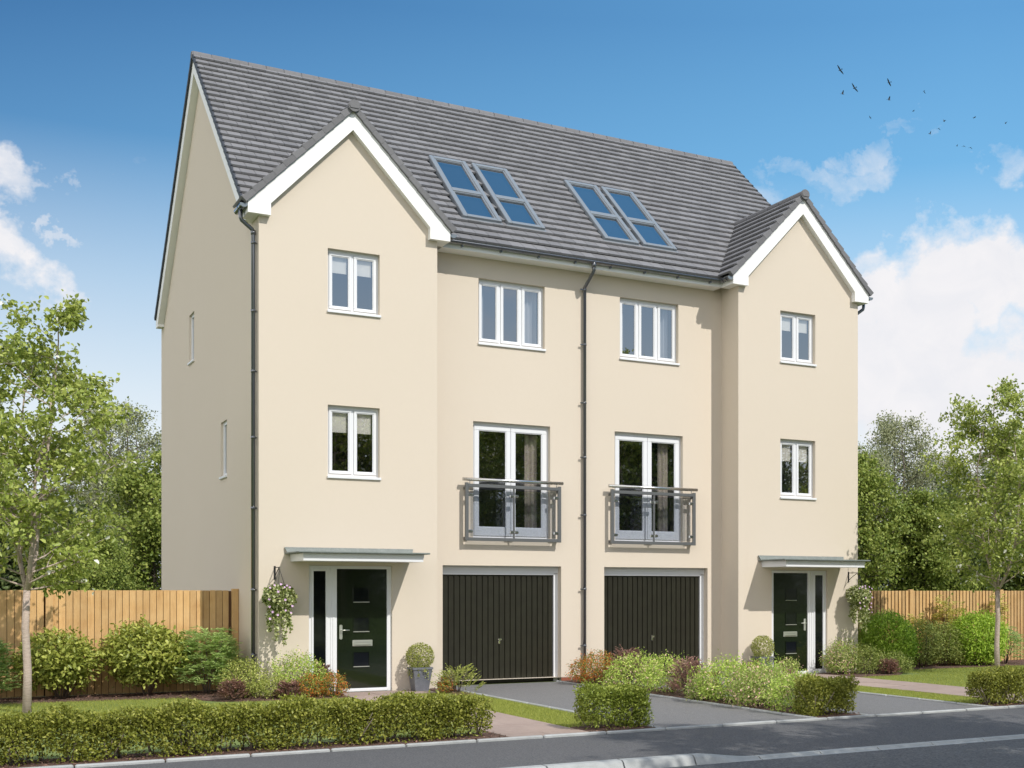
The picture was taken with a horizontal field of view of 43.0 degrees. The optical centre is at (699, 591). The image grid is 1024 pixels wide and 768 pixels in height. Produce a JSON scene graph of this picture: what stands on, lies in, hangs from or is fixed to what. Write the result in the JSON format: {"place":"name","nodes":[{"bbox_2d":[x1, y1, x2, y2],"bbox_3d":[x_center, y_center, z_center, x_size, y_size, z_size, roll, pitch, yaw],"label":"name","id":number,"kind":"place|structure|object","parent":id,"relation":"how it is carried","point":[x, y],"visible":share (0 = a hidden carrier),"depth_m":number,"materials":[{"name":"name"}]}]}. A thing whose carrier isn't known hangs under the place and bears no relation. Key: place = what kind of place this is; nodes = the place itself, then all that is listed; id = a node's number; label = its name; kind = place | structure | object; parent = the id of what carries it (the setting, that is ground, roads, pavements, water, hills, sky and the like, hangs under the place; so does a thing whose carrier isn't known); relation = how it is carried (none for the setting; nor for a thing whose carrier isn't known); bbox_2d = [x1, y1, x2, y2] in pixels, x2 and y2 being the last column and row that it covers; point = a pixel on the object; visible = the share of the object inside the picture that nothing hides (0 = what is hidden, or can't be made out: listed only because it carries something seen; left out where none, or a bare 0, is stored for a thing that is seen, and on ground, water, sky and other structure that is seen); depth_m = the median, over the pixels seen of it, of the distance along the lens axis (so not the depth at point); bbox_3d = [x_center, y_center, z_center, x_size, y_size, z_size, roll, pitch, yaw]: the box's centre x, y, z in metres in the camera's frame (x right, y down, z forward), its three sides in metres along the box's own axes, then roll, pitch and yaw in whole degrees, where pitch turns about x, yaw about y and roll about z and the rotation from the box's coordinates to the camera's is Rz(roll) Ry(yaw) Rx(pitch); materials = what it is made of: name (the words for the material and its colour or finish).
{"place":"outdoors","nodes":[
{"label":"outdoors","id":0,"kind":"place"},
{"bbox_2d":[396,690,436,693],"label":"path","id":1,"kind":"structure","parent":0,"point":[418,692],"depth_m":21.58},
{"bbox_2d":[405,642,434,690],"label":"potted topiary","id":2,"kind":"object","parent":1,"relation":"on","point":[419,675],"visible":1,"depth_m":21.66,"materials":[{"name":"plant"}]},
{"bbox_2d":[343,690,588,736],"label":"path","id":3,"kind":"structure","parent":0,"point":[503,724],"depth_m":16.09,"materials":[{"name":"grey concrete"}]},
{"bbox_2d":[0,665,1023,761],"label":"lawn","id":4,"kind":"structure","parent":0,"point":[224,743],"depth_m":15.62,"materials":[{"name":"green plant"}]},
{"bbox_2d":[0,289,139,713],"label":"street tree","id":5,"kind":"object","parent":4,"relation":"on","point":[26,529],"visible":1,"depth_m":17.74,"materials":[{"name":"green plant"}]},
{"bbox_2d":[0,589,238,697],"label":"garden fence","id":6,"kind":"object","parent":4,"relation":"on","point":[89,614],"visible":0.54,"depth_m":21.00,"materials":[{"name":"brown wood"}]},
{"bbox_2d":[0,690,347,703],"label":"mulch bed","id":7,"kind":"object","parent":4,"relation":"on","point":[215,698],"visible":0.34,"depth_m":20.24,"materials":[{"name":"brown soil"}]},
{"bbox_2d":[0,638,22,692],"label":"feathery shrub","id":8,"kind":"object","parent":7,"relation":"on","point":[4,663],"visible":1,"depth_m":19.54,"materials":[{"name":"green plant"}]},
{"bbox_2d":[4,625,105,698],"bbox_3d":[-10.118,1.129,20.016,1.453,1.196,1.454,0,0,-31],"label":"broadleaf shrub","id":9,"kind":"object","parent":7,"relation":"on","point":[75,657],"visible":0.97,"depth_m":19.84,"materials":[{"name":"green plant"}]},
{"bbox_2d":[95,614,198,694],"bbox_3d":[-8.975,1.041,20.712,1.580,1.370,1.645,0,0,-31],"label":"broadleaf shrub","id":10,"kind":"object","parent":7,"relation":"on","point":[158,654],"visible":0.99,"depth_m":20.39,"materials":[{"name":"green plant"}]},
{"bbox_2d":[161,625,247,692],"bbox_3d":[-8.181,1.134,21.165,1.403,1.178,1.399,0,0,6],"label":"feathery shrub","id":11,"kind":"object","parent":7,"relation":"on","point":[224,649],"visible":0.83,"depth_m":20.95,"materials":[{"name":"green plant"}]},
{"bbox_2d":[216,679,250,699],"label":"berberis shrub","id":12,"kind":"object","parent":7,"relation":"on","point":[228,690],"visible":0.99,"depth_m":19.75,"materials":[{"name":"purple plant"}]},
{"bbox_2d":[215,653,270,698],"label":"yellow green shrub","id":13,"kind":"object","parent":7,"relation":"on","point":[252,686],"visible":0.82,"depth_m":20.16,"materials":[{"name":"green plant"}]},
{"bbox_2d":[256,674,291,698],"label":"flowering shrub","id":14,"kind":"object","parent":7,"relation":"on","point":[267,692],"visible":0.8,"depth_m":20.10,"materials":[{"name":"green plant"}]},
{"bbox_2d":[273,679,303,697],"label":"berberis shrub","id":15,"kind":"object","parent":7,"relation":"on","point":[288,688],"visible":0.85,"depth_m":20.00,"materials":[{"name":"purple plant"}]},
{"bbox_2d":[267,645,330,695],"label":"flowering shrub","id":16,"kind":"object","parent":7,"relation":"on","point":[308,662],"visible":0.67,"depth_m":20.58,"materials":[{"name":"green plant"}]},
{"bbox_2d":[297,672,326,697],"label":"orange tipped shrub","id":17,"kind":"object","parent":7,"relation":"on","point":[311,689],"visible":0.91,"depth_m":20.23,"materials":[{"name":"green plant"}]},
{"bbox_2d":[319,669,350,696],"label":"orange tipped shrub","id":18,"kind":"object","parent":7,"relation":"on","point":[340,688],"visible":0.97,"depth_m":20.43,"materials":[{"name":"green plant"}]},
{"bbox_2d":[0,732,505,767],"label":"mulch bed","id":19,"kind":"object","parent":4,"relation":"on","point":[237,751],"visible":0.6,"depth_m":13.42,"materials":[{"name":"brown soil"}]},
{"bbox_2d":[0,688,495,766],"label":"clipped hedge","id":20,"kind":"object","parent":19,"relation":"on","point":[223,721],"visible":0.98,"depth_m":13.39,"materials":[{"name":"green plant"}]},
{"bbox_2d":[430,688,473,694],"bbox_3d":[-4.220,1.701,21.511,0.340,0.038,1.545,0,0,-31],"label":"mulch bed","id":21,"kind":"object","parent":4,"relation":"on","point":[434,689],"visible":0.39,"depth_m":21.29,"materials":[{"name":"brown soil"}]},
{"bbox_2d":[437,675,457,692],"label":"orange tipped shrub","id":22,"kind":"object","parent":21,"relation":"on","point":[444,687],"visible":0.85,"depth_m":21.23,"materials":[{"name":"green plant"}]},
{"bbox_2d":[431,663,485,691],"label":"arching shrub","id":23,"kind":"object","parent":21,"relation":"on","point":[454,682],"visible":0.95,"depth_m":21.30,"materials":[{"name":"green plant"}]},
{"bbox_2d":[0,659,1022,767],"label":"bark chips","id":24,"kind":"object","parent":4,"relation":"on","point":[144,695],"visible":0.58,"depth_m":17.52,"materials":[{"name":"brown wood"}]},
{"bbox_2d":[154,51,873,695],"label":"semi detached houses","id":25,"kind":"structure","parent":4,"relation":"on","point":[492,397],"depth_m":24.32,"materials":[{"name":"beige paint"}]},
{"bbox_2d":[187,314,193,365],"bbox_3d":[-10.361,-5.178,26.078,0.145,1.025,0.620,0,0,-31],"label":"side window","id":26,"kind":"structure","parent":25,"relation":"in","point":[192,317],"depth_m":26.25,"materials":[{"name":"white plastic"}]},
{"bbox_2d":[219,421,226,479],"bbox_3d":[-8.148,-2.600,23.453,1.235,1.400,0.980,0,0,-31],"label":"side window","id":27,"kind":"structure","parent":25,"relation":"in","point":[225,423],"depth_m":23.33,"materials":[{"name":"white plastic"}]},
{"bbox_2d":[261,570,297,645],"bbox_3d":[-6.765,0.265,20.512,0.563,1.242,0.548,0,0,-31],"label":"hanging basket","id":28,"kind":"object","parent":25,"relation":"hanging from","point":[285,601],"visible":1,"depth_m":20.40,"materials":[{"name":"green"}]},
{"bbox_2d":[309,566,390,692],"bbox_3d":[-5.891,0.627,21.476,1.400,2.123,0.144,0,0,-31],"label":"front door","id":29,"kind":"structure","parent":25,"relation":"in","point":[350,606],"depth_m":21.50,"materials":[{"name":"black plastic"}]},
{"bbox_2d":[327,249,380,317],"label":"window","id":30,"kind":"structure","parent":25,"relation":"in","point":[352,277],"depth_m":21.67,"materials":[{"name":"white plastic"}]},
{"bbox_2d":[327,405,380,479],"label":"window","id":31,"kind":"structure","parent":25,"relation":"in","point":[352,431],"depth_m":21.68,"materials":[{"name":"white plastic"}]},
{"bbox_2d":[443,565,557,684],"bbox_3d":[-3.727,0.608,23.689,2.334,2.173,0.126,0,0,-31],"label":"garage door","id":32,"kind":"structure","parent":25,"relation":"in","point":[502,621],"depth_m":23.70,"materials":[{"name":"black metal"}]},
{"bbox_2d":[473,422,547,538],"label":"french door","id":33,"kind":"structure","parent":25,"relation":"in","point":[500,451],"depth_m":24.10,"materials":[{"name":"white plastic"}]},
{"bbox_2d":[478,279,545,351],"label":"window","id":34,"kind":"structure","parent":25,"relation":"in","point":[510,315],"depth_m":24.01,"materials":[{"name":"white plastic"}]},
{"bbox_2d":[615,432,680,541],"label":"french door","id":35,"kind":"structure","parent":25,"relation":"in","point":[640,459],"depth_m":25.57,"materials":[{"name":"white plastic"}]},
{"bbox_2d":[619,298,679,365],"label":"window","id":36,"kind":"structure","parent":25,"relation":"in","point":[647,329],"depth_m":25.54,"materials":[{"name":"white plastic"}]},
{"bbox_2d":[604,567,703,677],"bbox_3d":[-0.946,0.608,25.359,2.334,2.173,0.126,0,0,-31],"label":"garage door","id":37,"kind":"structure","parent":25,"relation":"in","point":[658,610],"depth_m":25.38,"materials":[{"name":"black metal"}]},
{"bbox_2d":[780,311,816,366],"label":"window","id":38,"kind":"structure","parent":25,"relation":"in","point":[796,330],"depth_m":26.41,"materials":[{"name":"white plastic"}]},
{"bbox_2d":[780,439,816,499],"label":"window","id":39,"kind":"structure","parent":25,"relation":"in","point":[796,456],"depth_m":26.42,"materials":[{"name":"white plastic"}]},
{"bbox_2d":[772,570,825,673],"bbox_3d":[2.024,0.627,26.230,1.400,2.123,0.144,0,0,-31],"label":"front door","id":40,"kind":"structure","parent":25,"relation":"in","point":[798,597],"depth_m":26.27,"materials":[{"name":"black plastic"}]},
{"bbox_2d":[845,575,872,633],"bbox_3d":[3.326,0.268,26.581,0.585,1.247,0.521,0,0,-31],"label":"hanging basket","id":41,"kind":"object","parent":25,"relation":"hanging from","point":[859,595],"visible":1,"depth_m":26.46,"materials":[{"name":"green"}]},
{"bbox_2d":[447,688,661,727],"bbox_3d":[-2.455,1.745,18.999,0.055,0.154,7.666,0,0,-31],"label":"edging","id":42,"kind":"object","parent":4,"relation":"on","point":[555,708],"visible":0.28,"depth_m":19.02,"materials":[{"name":"concrete"}]},
{"bbox_2d":[570,724,652,731],"bbox_3d":[-1.064,1.701,15.780,0.850,0.038,0.730,0,0,-31],"label":"mulch bed","id":43,"kind":"object","parent":4,"relation":"on","point":[604,729],"visible":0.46,"depth_m":15.68,"materials":[{"name":"brown soil"}]},
{"bbox_2d":[572,678,654,729],"bbox_3d":[-1.089,1.393,15.821,0.978,0.665,0.712,0,0,-31],"label":"clipped bush","id":44,"kind":"object","parent":43,"relation":"on","point":[621,696],"visible":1,"depth_m":15.71,"materials":[{"name":"green plant"}]},
{"bbox_2d":[556,680,817,717],"bbox_3d":[-0.569,1.745,20.481,0.055,0.152,8.266,0,0,-31],"label":"edging","id":45,"kind":"object","parent":4,"relation":"on","point":[746,708],"visible":0.31,"depth_m":18.88,"materials":[{"name":"concrete"}]},
{"bbox_2d":[566,680,858,717],"bbox_3d":[-0.212,1.701,20.713,0.770,0.038,8.310,0,0,-31],"label":"mulch bed","id":46,"kind":"object","parent":4,"relation":"on","point":[677,694],"visible":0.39,"depth_m":19.19,"materials":[{"name":"brown soil"}]},
{"bbox_2d":[565,648,618,683],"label":"orange tipped shrub","id":47,"kind":"object","parent":46,"relation":"on","point":[593,676],"visible":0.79,"depth_m":23.29,"materials":[{"name":"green plant"}]},
{"bbox_2d":[606,644,645,683],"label":"berberis shrub","id":48,"kind":"object","parent":46,"relation":"on","point":[622,653],"visible":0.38,"depth_m":22.75,"materials":[{"name":"green plant"}]},
{"bbox_2d":[598,647,665,688],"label":"flowering shrub","id":49,"kind":"object","parent":46,"relation":"on","point":[620,674],"visible":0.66,"depth_m":22.07,"materials":[{"name":"green plant"}]},
{"bbox_2d":[635,651,700,692],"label":"flowering shrub","id":50,"kind":"object","parent":46,"relation":"on","point":[654,678],"visible":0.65,"depth_m":21.18,"materials":[{"name":"green plant"}]},
{"bbox_2d":[663,656,705,695],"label":"berberis shrub","id":51,"kind":"object","parent":46,"relation":"on","point":[684,675],"visible":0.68,"depth_m":20.46,"materials":[{"name":"purple plant"}]},
{"bbox_2d":[682,675,722,700],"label":"flowering shrub","id":52,"kind":"object","parent":46,"relation":"on","point":[691,687],"visible":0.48,"depth_m":19.80,"materials":[{"name":"green plant"}]},
{"bbox_2d":[690,648,764,702],"bbox_3d":[0.456,1.291,19.580,1.324,0.871,1.245,0,0,-11],"label":"flowering shrub","id":53,"kind":"object","parent":46,"relation":"on","point":[709,691],"visible":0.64,"depth_m":19.40,"materials":[{"name":"green plant"}]},
{"bbox_2d":[723,659,798,707],"bbox_3d":[0.910,1.361,18.755,1.178,0.732,1.403,0,0,-7],"label":"flowering shrub","id":54,"kind":"object","parent":46,"relation":"on","point":[744,696],"visible":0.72,"depth_m":18.61,"materials":[{"name":"green plant"}]},
{"bbox_2d":[730,651,791,701],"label":"flowering shrub","id":55,"kind":"object","parent":46,"relation":"on","point":[753,664],"visible":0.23,"depth_m":19.27,"materials":[{"name":"green plant"}]},
{"bbox_2d":[750,664,824,711],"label":"flowering shrub","id":56,"kind":"object","parent":46,"relation":"on","point":[784,684],"visible":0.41,"depth_m":17.93,"materials":[{"name":"green plant"}]},
{"bbox_2d":[792,671,859,716],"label":"clipped bush","id":57,"kind":"object","parent":46,"relation":"on","point":[834,691],"visible":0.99,"depth_m":17.38,"materials":[{"name":"green plant"}]},
{"bbox_2d":[717,677,993,706],"bbox_3d":[2.329,1.745,21.872,0.055,0.154,7.666,0,0,-31],"label":"edging","id":58,"kind":"object","parent":4,"relation":"on","point":[914,698],"visible":0.14,"depth_m":19.95,"materials":[{"name":"concrete"}]},
{"bbox_2d":[819,660,1023,676],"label":"mulch bed","id":59,"kind":"object","parent":4,"relation":"on","point":[932,665],"visible":0.41,"depth_m":28.33,"materials":[{"name":"brown soil"}]},
{"bbox_2d":[819,640,865,673],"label":"flowering shrub","id":60,"kind":"object","parent":59,"relation":"on","point":[832,666],"visible":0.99,"depth_m":26.06,"materials":[{"name":"green plant"}]},
{"bbox_2d":[822,629,866,672],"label":"flowering shrub","id":61,"kind":"object","parent":59,"relation":"on","point":[847,649],"visible":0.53,"depth_m":26.43,"materials":[{"name":"green plant"}]},
{"bbox_2d":[846,638,893,674],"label":"flowering shrub","id":62,"kind":"object","parent":59,"relation":"on","point":[864,664],"visible":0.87,"depth_m":26.18,"materials":[{"name":"green plant"}]},
{"bbox_2d":[874,658,901,673],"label":"berberis shrub","id":63,"kind":"object","parent":59,"relation":"on","point":[891,663],"visible":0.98,"depth_m":26.04,"materials":[{"name":"purple plant"}]},
{"bbox_2d":[858,608,921,667],"bbox_3d":[4.155,1.049,28.186,1.566,1.417,1.524,0,0,-31],"label":"laurel bush","id":64,"kind":"object","parent":59,"relation":"on","point":[907,646],"visible":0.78,"depth_m":27.82,"materials":[{"name":"green plant"}]},
{"bbox_2d":[874,649,916,672],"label":"orange tipped shrub","id":65,"kind":"object","parent":59,"relation":"on","point":[901,661],"visible":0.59,"depth_m":26.39,"materials":[{"name":"green plant"}]},
{"bbox_2d":[900,616,944,666],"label":"olive shrub","id":66,"kind":"object","parent":59,"relation":"on","point":[931,653],"visible":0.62,"depth_m":28.51,"materials":[{"name":"green plant"}]},
{"bbox_2d":[931,595,955,660],"bbox_3d":[5.687,0.896,29.875,0.709,1.650,0.712,0,0,-31],"label":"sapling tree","id":67,"kind":"object","parent":59,"relation":"on","point":[938,615],"visible":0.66,"depth_m":29.84,"materials":[{"name":"green plant"}]},
{"bbox_2d":[919,617,968,665],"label":"olive shrub","id":68,"kind":"object","parent":59,"relation":"on","point":[956,654],"visible":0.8,"depth_m":28.87,"materials":[{"name":"green plant"}]},
{"bbox_2d":[945,601,967,646],"bbox_3d":[6.067,0.964,30.099,0.697,1.514,0.691,0,0,-31],"label":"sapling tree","id":69,"kind":"object","parent":59,"relation":"on","point":[962,609],"visible":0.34,"depth_m":30.08,"materials":[{"name":"green plant"}]},
{"bbox_2d":[941,603,1011,665],"bbox_3d":[6.362,0.992,29.435,1.621,1.481,1.562,0,0,-31],"label":"laurel bush","id":70,"kind":"object","parent":59,"relation":"on","point":[967,626],"visible":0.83,"depth_m":29.05,"materials":[{"name":"green plant"}]},
{"bbox_2d":[986,594,1011,640],"bbox_3d":[7.183,0.877,30.766,0.705,1.688,0.709,0,0,38],"label":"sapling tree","id":71,"kind":"object","parent":59,"relation":"on","point":[1002,610],"visible":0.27,"depth_m":30.74,"materials":[{"name":"green plant"}]},
{"bbox_2d":[990,626,1023,662],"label":"feathery shrub","id":72,"kind":"object","parent":59,"relation":"on","point":[1016,639],"visible":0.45,"depth_m":29.90,"materials":[{"name":"green plant"}]},
{"bbox_2d":[858,590,1023,663],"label":"garden fence","id":73,"kind":"object","parent":4,"relation":"on","point":[913,602],"visible":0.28,"depth_m":30.36,"materials":[{"name":"brown wood"}]},
{"bbox_2d":[915,373,1023,668],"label":"street tree","id":74,"kind":"object","parent":4,"relation":"on","point":[992,500],"visible":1,"depth_m":26.14,"materials":[{"name":"green plant"}]},
{"bbox_2d":[969,701,1023,705],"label":"mulch bed","id":75,"kind":"object","parent":4,"relation":"on","point":[995,704],"visible":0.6,"depth_m":19.02,"materials":[{"name":"brown soil"}]},
{"bbox_2d":[965,664,1023,705],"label":"clipped bush","id":76,"kind":"object","parent":75,"relation":"on","point":[990,680],"visible":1,"depth_m":19.04,"materials":[{"name":"green plant"}]},
{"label":"mulch bed","id":77,"kind":"structure","parent":4,"relation":"on","visible":0},
{"bbox_2d":[750,635,774,676],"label":"potted topiary","id":78,"kind":"object","parent":77,"relation":"on","point":[757,639],"visible":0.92,"depth_m":25.28,"materials":[{"name":"plant"}]},
{"bbox_2d":[771,656,802,671],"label":"flowering shrub","id":79,"kind":"object","parent":77,"relation":"on","point":[790,664],"visible":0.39,"depth_m":24.43,"materials":[{"name":"green plant"}]},
{"bbox_2d":[0,0,1023,588],"label":"sky","id":80,"kind":"structure","parent":0,"point":[92,92],"materials":[{"name":"blue"}]},
{"bbox_2d":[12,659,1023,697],"bbox_3d":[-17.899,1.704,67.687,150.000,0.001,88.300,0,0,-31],"label":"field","id":81,"kind":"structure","parent":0,"point":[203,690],"depth_m":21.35,"materials":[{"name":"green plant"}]},
{"bbox_2d":[0,468,64,590],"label":"dark leafed tree","id":82,"kind":"object","parent":81,"relation":"on","point":[4,584],"visible":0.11,"depth_m":38.79,"materials":[{"name":"green plant"}]},
{"bbox_2d":[1,488,129,590],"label":"dark leafed tree","id":83,"kind":"object","parent":81,"relation":"on","point":[81,508],"visible":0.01,"depth_m":41.04,"materials":[{"name":"green plant"}]},
{"bbox_2d":[26,514,155,590],"bbox_3d":[-17.217,-0.241,36.133,3.174,3.991,3.140,0,0,23],"label":"maple tree","id":84,"kind":"object","parent":81,"relation":"on","point":[113,570],"visible":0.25,"depth_m":35.91,"materials":[{"name":"green plant"}]},
{"bbox_2d":[39,399,160,589],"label":"birch tree","id":85,"kind":"object","parent":81,"relation":"on","point":[140,426],"visible":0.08,"depth_m":47.30,"materials":[{"name":"green plant"}]},
{"bbox_2d":[46,457,160,589],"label":"birch tree","id":86,"kind":"object","parent":81,"relation":"on","point":[100,490],"visible":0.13,"depth_m":43.38,"materials":[{"name":"green plant"}]},
{"bbox_2d":[90,442,160,590],"bbox_3d":[-16.685,-1.442,39.557,4.972,6.437,5.026,0,0,2],"label":"maple tree","id":87,"kind":"object","parent":81,"relation":"on","point":[141,488],"visible":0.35,"depth_m":38.96,"materials":[{"name":"green plant"}]},
{"bbox_2d":[858,441,911,590],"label":"birch tree","id":88,"kind":"object","parent":81,"relation":"on","point":[881,462],"visible":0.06,"depth_m":42.22,"materials":[{"name":"green plant"}]},
{"bbox_2d":[858,447,923,590],"bbox_3d":[4.531,-1.379,39.363,4.814,6.308,4.867,0,0,30],"label":"maple tree","id":89,"kind":"object","parent":81,"relation":"on","point":[875,488],"visible":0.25,"depth_m":38.99,"materials":[{"name":"green plant"}]},
{"bbox_2d":[860,409,945,590],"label":"birch tree","id":90,"kind":"object","parent":81,"relation":"on","point":[889,439],"visible":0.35,"depth_m":43.96,"materials":[{"name":"green plant"}]},
{"bbox_2d":[873,485,1001,590],"bbox_3d":[7.480,-0.810,40.734,4.497,5.150,4.448,0,0,-40],"label":"maple tree","id":91,"kind":"object","parent":81,"relation":"on","point":[934,554],"visible":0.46,"depth_m":39.90,"materials":[{"name":"green plant"}]},
{"bbox_2d":[902,448,980,578],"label":"birch tree","id":92,"kind":"object","parent":81,"relation":"on","point":[939,462],"visible":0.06,"depth_m":49.79,"materials":[{"name":"green plant"}]},
{"bbox_2d":[898,478,1023,590],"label":"dark leafed tree","id":93,"kind":"object","parent":81,"relation":"on","point":[949,490],"visible":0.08,"depth_m":41.50,"materials":[{"name":"green plant"}]},
{"bbox_2d":[967,430,1019,481],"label":"birch tree","id":94,"kind":"object","parent":81,"relation":"on","point":[982,467],"visible":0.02,"depth_m":49.98,"materials":[{"name":"plant"}]},
{"bbox_2d":[974,431,1023,590],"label":"maple tree","id":95,"kind":"object","parent":81,"relation":"on","point":[1019,585],"visible":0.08,"depth_m":42.32,"materials":[{"name":"green plant"}]},
{"bbox_2d":[87,707,1023,767],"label":"pavement","id":96,"kind":"structure","parent":0,"point":[759,739],"depth_m":14.39,"materials":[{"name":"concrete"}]},
{"bbox_2d":[449,682,804,727],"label":"driveway","id":97,"kind":"structure","parent":0,"point":[667,712],"depth_m":18.84,"materials":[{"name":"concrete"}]},
{"bbox_2d":[618,677,977,714],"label":"driveway","id":98,"kind":"structure","parent":0,"point":[870,704],"depth_m":19.01,"materials":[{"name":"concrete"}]},
{"bbox_2d":[669,739,1023,767],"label":"road","id":99,"kind":"structure","parent":0,"point":[1001,754],"depth_m":13.68,"materials":[{"name":"grey asphalt"}]},
{"bbox_2d":[800,673,1022,701],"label":"path","id":100,"kind":"structure","parent":0,"point":[921,687],"depth_m":22.71,"materials":[{"name":"grey concrete"}]},
{"label":"ground","id":101,"kind":"structure","parent":0,"visible":0},
{"bbox_2d":[23,705,1023,767],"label":"edging","id":102,"kind":"object","parent":101,"relation":"on","point":[461,741],"visible":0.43,"depth_m":14.48,"materials":[{"name":"concrete"}]},
{"bbox_2d":[506,734,1023,767],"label":"kerb","id":103,"kind":"structure","parent":101,"relation":"on","point":[677,760],"depth_m":13.38,"materials":[{"name":"concrete"}]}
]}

